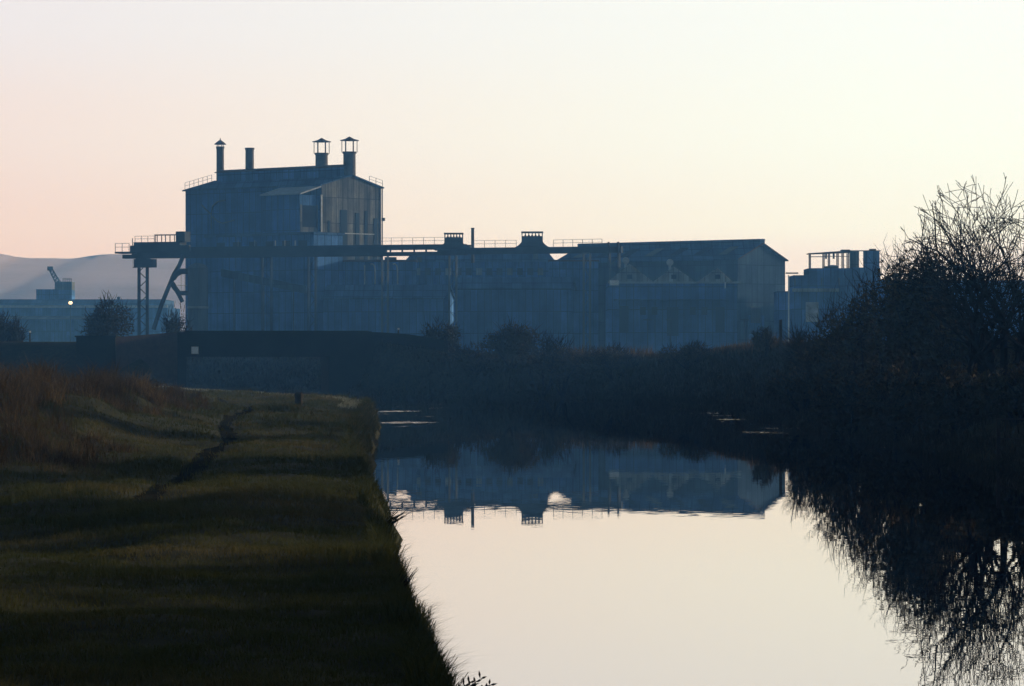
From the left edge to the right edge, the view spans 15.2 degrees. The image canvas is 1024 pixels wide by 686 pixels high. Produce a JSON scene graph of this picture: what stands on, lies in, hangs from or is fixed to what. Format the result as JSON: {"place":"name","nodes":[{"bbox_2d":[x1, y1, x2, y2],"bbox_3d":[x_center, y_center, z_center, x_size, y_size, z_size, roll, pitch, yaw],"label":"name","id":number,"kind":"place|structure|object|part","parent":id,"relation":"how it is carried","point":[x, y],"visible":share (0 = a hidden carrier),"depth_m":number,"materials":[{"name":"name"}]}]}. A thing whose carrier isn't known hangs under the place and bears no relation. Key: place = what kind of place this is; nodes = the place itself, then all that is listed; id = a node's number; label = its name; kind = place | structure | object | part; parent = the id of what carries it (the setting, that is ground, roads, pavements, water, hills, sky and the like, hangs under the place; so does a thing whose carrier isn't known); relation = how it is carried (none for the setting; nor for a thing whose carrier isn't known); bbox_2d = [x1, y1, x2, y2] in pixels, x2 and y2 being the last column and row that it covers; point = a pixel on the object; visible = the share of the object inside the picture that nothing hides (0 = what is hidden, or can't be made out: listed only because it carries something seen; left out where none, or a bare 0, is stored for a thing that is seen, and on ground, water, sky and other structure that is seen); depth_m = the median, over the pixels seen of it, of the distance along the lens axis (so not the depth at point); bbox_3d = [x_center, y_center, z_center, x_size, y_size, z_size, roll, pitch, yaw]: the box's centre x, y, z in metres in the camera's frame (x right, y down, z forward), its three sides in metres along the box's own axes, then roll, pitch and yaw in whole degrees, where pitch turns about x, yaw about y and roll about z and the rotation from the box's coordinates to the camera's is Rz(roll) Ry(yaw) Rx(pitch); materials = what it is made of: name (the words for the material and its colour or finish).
{"place":"outdoors","nodes":[
{"label":"outdoors","id":0,"kind":"place"},
{"bbox_2d":[0,254,184,330],"bbox_3d":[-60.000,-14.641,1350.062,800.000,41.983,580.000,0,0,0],"label":"hills","id":1,"kind":"structure","parent":0,"point":[93,276],"depth_m":1372.40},
{"bbox_2d":[152,386,375,410],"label":"frosted grass","id":2,"kind":"structure","parent":0,"point":[353,404],"depth_m":132.28,"materials":[{"name":"plant"}]},
{"bbox_2d":[0,342,1023,685],"bbox_3d":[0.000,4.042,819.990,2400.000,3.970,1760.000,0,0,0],"label":"ground","id":3,"kind":"structure","parent":0,"point":[390,376],"depth_m":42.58,"materials":[{"name":"green plant"}]},
{"bbox_2d":[0,311,33,341],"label":"bush","id":4,"kind":"object","parent":3,"relation":"on","point":[10,332],"visible":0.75,"depth_m":261.55,"materials":[{"name":"green plant"}]},
{"bbox_2d":[68,301,71,341],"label":"flood lamp","id":5,"kind":"object","parent":3,"relation":"on","point":[70,302],"visible":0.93,"depth_m":784.93,"materials":[{"name":"metal"}]},
{"bbox_2d":[0,297,179,341],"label":"transit shed","id":6,"kind":"structure","parent":3,"relation":"on","point":[47,320],"depth_m":800.02,"materials":[{"name":"metal"}]},
{"bbox_2d":[36,266,74,298],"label":"jib crane","id":7,"kind":"object","parent":6,"relation":"on","point":[63,290],"visible":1,"depth_m":812.05,"materials":[{"name":"paint"}]},
{"bbox_2d":[0,351,214,474],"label":"tall dead grass","id":8,"kind":"structure","parent":3,"relation":"on","point":[43,384],"depth_m":70.44,"materials":[{"name":"brown plant"}]},
{"bbox_2d":[78,290,137,336],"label":"bush","id":9,"kind":"object","parent":3,"relation":"on","point":[102,324],"visible":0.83,"depth_m":257.55,"materials":[{"name":"green plant"}]},
{"bbox_2d":[115,231,190,334],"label":"gantry crane","id":10,"kind":"object","parent":3,"relation":"on","point":[182,239],"visible":0.92,"depth_m":460.12,"materials":[{"name":"paint"}]},
{"bbox_2d":[158,299,193,332],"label":"bush","id":11,"kind":"object","parent":3,"relation":"on","point":[170,326],"visible":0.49,"depth_m":261.81,"materials":[{"name":"green plant"}]},
{"bbox_2d":[132,398,257,505],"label":"footpath","id":12,"kind":"structure","parent":3,"relation":"on","point":[151,492],"depth_m":58.60,"materials":[{"name":"soil"}]},
{"bbox_2d":[187,263,208,330],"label":"storage silo","id":13,"kind":"object","parent":3,"relation":"on","point":[197,295],"visible":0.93,"depth_m":464.97,"materials":[{"name":"metal"}]},
{"bbox_2d":[75,331,447,395],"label":"road bridge","id":14,"kind":"structure","parent":3,"relation":"on","point":[345,356],"depth_m":235.00,"materials":[{"name":"green paint"}]},
{"bbox_2d":[191,347,197,353],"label":"notice board","id":15,"kind":"object","parent":14,"relation":"attached to","point":[194,350],"visible":1,"depth_m":234.85,"materials":[{"name":"white paint"}]},
{"bbox_2d":[221,269,306,330],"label":"conveyor","id":16,"kind":"object","parent":3,"relation":"on","point":[233,275],"visible":0.73,"depth_m":455.71,"materials":[{"name":"metal"}]},
{"bbox_2d":[204,232,344,330],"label":"annexe","id":17,"kind":"structure","parent":3,"relation":"on","point":[293,270],"depth_m":470.86,"materials":[{"name":"blue metal"}]},
{"bbox_2d":[217,243,224,246],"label":"window","id":18,"kind":"structure","parent":17,"relation":"in","point":[218,244],"depth_m":476.91,"materials":[{"name":"grey glass"}]},
{"bbox_2d":[233,242,240,245],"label":"window","id":19,"kind":"structure","parent":17,"relation":"in","point":[234,243],"depth_m":474.93,"materials":[{"name":"grey glass"}]},
{"bbox_2d":[265,241,273,245],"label":"window","id":20,"kind":"structure","parent":17,"relation":"in","point":[267,243],"depth_m":471.06,"materials":[{"name":"grey glass"}]},
{"bbox_2d":[282,241,289,245],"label":"window","id":21,"kind":"structure","parent":17,"relation":"in","point":[287,243],"depth_m":469.11,"materials":[{"name":"grey glass"}]},
{"bbox_2d":[299,240,306,245],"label":"window","id":22,"kind":"structure","parent":17,"relation":"in","point":[301,242],"depth_m":467.22,"materials":[{"name":"grey glass"}]},
{"bbox_2d":[182,137,384,327],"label":"melting hall","id":23,"kind":"structure","parent":3,"relation":"on","point":[321,195],"depth_m":486.83,"materials":[{"name":"metal"}]},
{"bbox_2d":[294,392,302,404],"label":"mooring stump","id":24,"kind":"object","parent":3,"relation":"on","point":[298,397],"visible":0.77,"depth_m":117.89,"materials":[{"name":"wood"}]},
{"bbox_2d":[335,393,393,497],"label":"edge reeds","id":25,"kind":"object","parent":3,"relation":"on","point":[358,416],"visible":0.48,"depth_m":84.48,"materials":[{"name":"plant"}]},
{"bbox_2d":[122,237,622,351],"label":"crane gantry","id":26,"kind":"object","parent":3,"relation":"on","point":[271,252],"visible":0.81,"depth_m":450.36,"materials":[{"name":"metal"}]},
{"bbox_2d":[152,254,187,329],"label":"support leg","id":27,"kind":"object","parent":26,"relation":"attached to","point":[178,271],"visible":1,"depth_m":457.83,"materials":[{"name":"paint"}]},
{"bbox_2d":[370,263,375,283],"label":"vent pipe","id":28,"kind":"object","parent":26,"relation":"attached to","point":[374,273],"visible":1,"depth_m":454.96,"materials":[{"name":"metal"}]},
{"bbox_2d":[435,233,471,250],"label":"roof hood","id":29,"kind":"object","parent":26,"relation":"on","point":[453,243],"visible":1,"depth_m":446.40,"materials":[{"name":"paint"}]},
{"bbox_2d":[471,228,473,262],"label":"flue stack","id":30,"kind":"object","parent":26,"relation":"on","point":[472,242],"visible":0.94,"depth_m":451.89,"materials":[{"name":"metal"}]},
{"bbox_2d":[516,231,547,246],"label":"roof hood","id":31,"kind":"object","parent":26,"relation":"on","point":[532,241],"visible":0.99,"depth_m":446.27,"materials":[{"name":"paint"}]},
{"bbox_2d":[343,257,417,284],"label":"link building","id":32,"kind":"structure","parent":3,"relation":"on","point":[353,272],"depth_m":470.03,"materials":[{"name":"metal"}]},
{"bbox_2d":[321,284,454,345],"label":"casting shed","id":33,"kind":"structure","parent":3,"relation":"on","point":[351,307],"depth_m":458.46,"materials":[{"name":"blue metal"}]},
{"bbox_2d":[383,500,412,527],"bbox_3d":[-1.176,1.736,38.544,0.365,0.320,0.214,0,0,0],"label":"grass tuft","id":34,"kind":"object","parent":3,"relation":"on","point":[395,519],"visible":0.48,"depth_m":38.54,"materials":[{"name":"green plant"}]},
{"bbox_2d":[399,569,417,587],"bbox_3d":[-0.798,1.752,28.195,0.226,0.212,0.180,0,0,-8],"label":"grass tuft","id":35,"kind":"object","parent":3,"relation":"on","point":[407,580],"visible":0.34,"depth_m":28.17,"materials":[{"name":"green plant"}]},
{"bbox_2d":[325,391,506,685],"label":"edge grass","id":36,"kind":"structure","parent":3,"relation":"on","point":[421,672],"depth_m":23.94,"materials":[{"name":"green plant"}]},
{"bbox_2d":[419,315,462,349],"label":"bush","id":37,"kind":"object","parent":3,"relation":"on","point":[432,332],"visible":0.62,"depth_m":237.62,"materials":[{"name":"green plant"}]},
{"bbox_2d":[441,338,499,375],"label":"scrub","id":38,"kind":"object","parent":3,"relation":"on","point":[467,357],"visible":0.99,"depth_m":230.58,"materials":[{"name":"green plant"}]},
{"bbox_2d":[458,671,496,685],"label":"water dock","id":39,"kind":"object","parent":3,"relation":"on","point":[475,681],"visible":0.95,"depth_m":19.20,"materials":[{"name":"green plant"}]},
{"bbox_2d":[406,254,553,326],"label":"rolling shed","id":40,"kind":"structure","parent":3,"relation":"on","point":[432,270],"depth_m":474.04,"materials":[{"name":"blue metal"}]},
{"bbox_2d":[425,268,430,274],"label":"window","id":41,"kind":"structure","parent":40,"relation":"in","point":[427,270],"depth_m":473.95,"materials":[{"name":"grey glass"}]},
{"bbox_2d":[435,268,440,274],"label":"window","id":42,"kind":"structure","parent":40,"relation":"in","point":[437,270],"depth_m":473.95,"materials":[{"name":"grey glass"}]},
{"bbox_2d":[466,268,471,274],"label":"window","id":43,"kind":"structure","parent":40,"relation":"in","point":[468,270],"depth_m":473.95,"materials":[{"name":"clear glass"}]},
{"bbox_2d":[476,268,481,274],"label":"window","id":44,"kind":"structure","parent":40,"relation":"in","point":[478,270],"depth_m":473.95,"materials":[{"name":"glass"}]},
{"bbox_2d":[486,268,491,274],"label":"window","id":45,"kind":"structure","parent":40,"relation":"in","point":[488,270],"depth_m":473.95,"materials":[{"name":"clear glass"}]},
{"bbox_2d":[497,268,501,274],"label":"window","id":46,"kind":"structure","parent":40,"relation":"in","point":[499,270],"depth_m":473.95,"materials":[{"name":"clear glass"}]},
{"bbox_2d":[507,268,512,274],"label":"window","id":47,"kind":"structure","parent":40,"relation":"in","point":[509,270],"depth_m":473.95,"materials":[{"name":"glass"}]},
{"bbox_2d":[517,268,522,274],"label":"window","id":48,"kind":"structure","parent":40,"relation":"in","point":[519,270],"depth_m":473.95,"materials":[{"name":"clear glass"}]},
{"bbox_2d":[527,268,532,274],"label":"window","id":49,"kind":"structure","parent":40,"relation":"in","point":[529,270],"depth_m":473.95,"materials":[{"name":"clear glass"}]},
{"bbox_2d":[538,268,542,274],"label":"window","id":50,"kind":"structure","parent":40,"relation":"in","point":[540,270],"depth_m":473.95,"materials":[{"name":"grey glass"}]},
{"bbox_2d":[479,314,544,368],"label":"bush","id":51,"kind":"object","parent":3,"relation":"on","point":[507,344],"visible":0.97,"depth_m":227.20,"materials":[{"name":"green plant"}]},
{"bbox_2d":[453,277,576,354],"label":"yard shed","id":52,"kind":"structure","parent":3,"relation":"on","point":[483,303],"depth_m":454.55,"materials":[{"name":"metal"}]},
{"bbox_2d":[518,325,570,397],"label":"scrub","id":53,"kind":"object","parent":3,"relation":"on","point":[543,344],"visible":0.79,"depth_m":224.03,"materials":[{"name":"green plant"}]},
{"bbox_2d":[548,260,598,352],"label":"store building","id":54,"kind":"structure","parent":3,"relation":"on","point":[566,268],"depth_m":462.02,"materials":[{"name":"metal"}]},
{"bbox_2d":[186,338,1023,465],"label":"bank herbage","id":55,"kind":"object","parent":3,"relation":"on","point":[721,381],"visible":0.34,"depth_m":207.35,"materials":[{"name":"green plant"}]},
{"bbox_2d":[571,342,642,380],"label":"scrub","id":56,"kind":"object","parent":3,"relation":"on","point":[603,360],"visible":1,"depth_m":218.69,"materials":[{"name":"green plant"}]},
{"bbox_2d":[478,333,853,358],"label":"reeds","id":57,"kind":"object","parent":3,"relation":"on","point":[748,346],"visible":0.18,"depth_m":222.00,"materials":[{"name":"brown plant"}]},
{"bbox_2d":[666,319,674,349],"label":"yard pole","id":58,"kind":"object","parent":3,"relation":"on","point":[670,330],"visible":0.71,"depth_m":424.94,"materials":[{"name":"metal"}]},
{"bbox_2d":[606,257,740,353],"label":"workshop range","id":59,"kind":"structure","parent":3,"relation":"on","point":[703,310],"depth_m":437.01,"materials":[{"name":"metal"}]},
{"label":"door","id":60,"kind":"part","parent":59,"relation":"part of","materials":[{"name":"grey metal"}]},
{"bbox_2d":[640,307,645,314],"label":"window","id":61,"kind":"structure","parent":59,"relation":"in","point":[642,309],"depth_m":436.94,"materials":[{"name":"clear glass"}]},
{"bbox_2d":[652,307,656,314],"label":"window","id":62,"kind":"structure","parent":59,"relation":"in","point":[654,309],"depth_m":436.94,"materials":[{"name":"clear glass"}]},
{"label":"door","id":63,"kind":"part","parent":59,"relation":"part of","materials":[{"name":"blue metal"}]},
{"bbox_2d":[690,307,695,314],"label":"window","id":64,"kind":"structure","parent":59,"relation":"in","point":[692,309],"depth_m":436.94,"materials":[{"name":"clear glass"}]},
{"bbox_2d":[701,307,706,314],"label":"window","id":65,"kind":"structure","parent":59,"relation":"in","point":[703,309],"depth_m":436.94,"materials":[{"name":"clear glass"}]},
{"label":"door","id":66,"kind":"part","parent":59,"relation":"part of","materials":[{"name":"metal"}]},
{"bbox_2d":[558,239,788,351],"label":"long shed","id":67,"kind":"structure","parent":3,"relation":"on","point":[755,268],"depth_m":453.56,"materials":[{"name":"metal"}]},
{"bbox_2d":[748,315,763,343],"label":"door","id":68,"kind":"structure","parent":67,"relation":"in","point":[751,326],"depth_m":450.59,"materials":[{"name":"metal"}]},
{"bbox_2d":[751,307,760,322],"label":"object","id":69,"kind":"structure","parent":67,"relation":"in","point":[755,311],"depth_m":450.97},
{"bbox_2d":[325,387,1023,473],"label":"sedge","id":70,"kind":"object","parent":3,"relation":"on","point":[921,448],"visible":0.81,"depth_m":140.77,"materials":[{"name":"brown plant"}]},
{"bbox_2d":[657,339,714,369],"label":"scrub","id":71,"kind":"object","parent":3,"relation":"on","point":[691,353],"visible":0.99,"depth_m":207.04,"materials":[{"name":"brown plant"}]},
{"bbox_2d":[751,324,777,357],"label":"bush","id":72,"kind":"object","parent":3,"relation":"on","point":[767,341],"visible":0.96,"depth_m":185.84,"materials":[{"name":"green plant"}]},
{"bbox_2d":[773,291,787,341],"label":"pump house","id":73,"kind":"structure","parent":3,"relation":"on","point":[780,305],"depth_m":446.02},
{"bbox_2d":[779,319,781,357],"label":"marker post","id":74,"kind":"object","parent":3,"relation":"on","point":[780,334],"visible":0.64,"depth_m":180.93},
{"bbox_2d":[786,272,797,336],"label":"lamp standard","id":75,"kind":"object","parent":3,"relation":"on","point":[788,295],"visible":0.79,"depth_m":427.94,"materials":[{"name":"white paint"}]},
{"bbox_2d":[773,315,829,375],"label":"bush","id":76,"kind":"object","parent":3,"relation":"on","point":[796,356],"visible":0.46,"depth_m":144.66,"materials":[{"name":"brown plant"}]},
{"bbox_2d":[789,280,859,405],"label":"bush","id":77,"kind":"object","parent":3,"relation":"on","point":[817,360],"visible":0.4,"depth_m":133.40,"materials":[{"name":"brown plant"}]},
{"bbox_2d":[789,249,880,341],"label":"bunker house","id":78,"kind":"structure","parent":3,"relation":"on","point":[810,289],"depth_m":432.03,"materials":[{"name":"metal"}]},
{"bbox_2d":[806,302,818,321],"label":"loading door","id":79,"kind":"structure","parent":78,"relation":"in","point":[811,307],"depth_m":431.95,"materials":[{"name":"paint"}]},
{"bbox_2d":[811,259,887,396],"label":"bush","id":80,"kind":"object","parent":3,"relation":"on","point":[855,335],"visible":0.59,"depth_m":125.53,"materials":[{"name":"brown plant"}]},
{"bbox_2d":[840,229,922,386],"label":"bush","id":81,"kind":"object","parent":3,"relation":"on","point":[885,354],"visible":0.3,"depth_m":119.73,"materials":[{"name":"brown plant"}]},
{"bbox_2d":[862,219,964,393],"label":"bush","id":82,"kind":"object","parent":3,"relation":"on","point":[913,339],"visible":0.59,"depth_m":113.86,"materials":[{"name":"brown plant"}]},
{"bbox_2d":[896,345,989,437],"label":"bramble thicket","id":83,"kind":"object","parent":3,"relation":"on","point":[941,400],"visible":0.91,"depth_m":97.27,"materials":[{"name":"brown plant"}]},
{"bbox_2d":[881,280,1023,338],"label":"end warehouse","id":84,"kind":"structure","parent":3,"relation":"on","point":[987,301],"depth_m":448.02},
{"bbox_2d":[885,175,1023,378],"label":"bare tree","id":85,"kind":"object","parent":3,"relation":"on","point":[979,333],"visible":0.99,"depth_m":99.78,"materials":[{"name":"brown plant"}]},
{"bbox_2d":[923,307,999,381],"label":"bush","id":86,"kind":"object","parent":3,"relation":"on","point":[957,348],"visible":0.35,"depth_m":109.36,"materials":[{"name":"brown plant"}]},
{"bbox_2d":[969,353,1023,425],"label":"bramble thicket","id":87,"kind":"object","parent":3,"relation":"on","point":[1002,393],"visible":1,"depth_m":91.70,"materials":[{"name":"brown plant"}]},
{"bbox_2d":[993,334,1016,359],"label":"bush","id":88,"kind":"object","parent":3,"relation":"on","point":[1008,349],"visible":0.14,"depth_m":110.73,"materials":[{"name":"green plant"}]},
{"bbox_2d":[0,0,1023,290],"label":"sky","id":89,"kind":"structure","parent":0,"point":[801,127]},
{"bbox_2d":[528,334,596,397],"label":"bush","id":90,"kind":"object","parent":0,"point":[564,371],"visible":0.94,"depth_m":221.84,"materials":[{"name":"brown plant"}]},
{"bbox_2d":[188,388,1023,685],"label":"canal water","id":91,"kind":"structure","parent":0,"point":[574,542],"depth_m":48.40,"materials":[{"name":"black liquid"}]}
]}

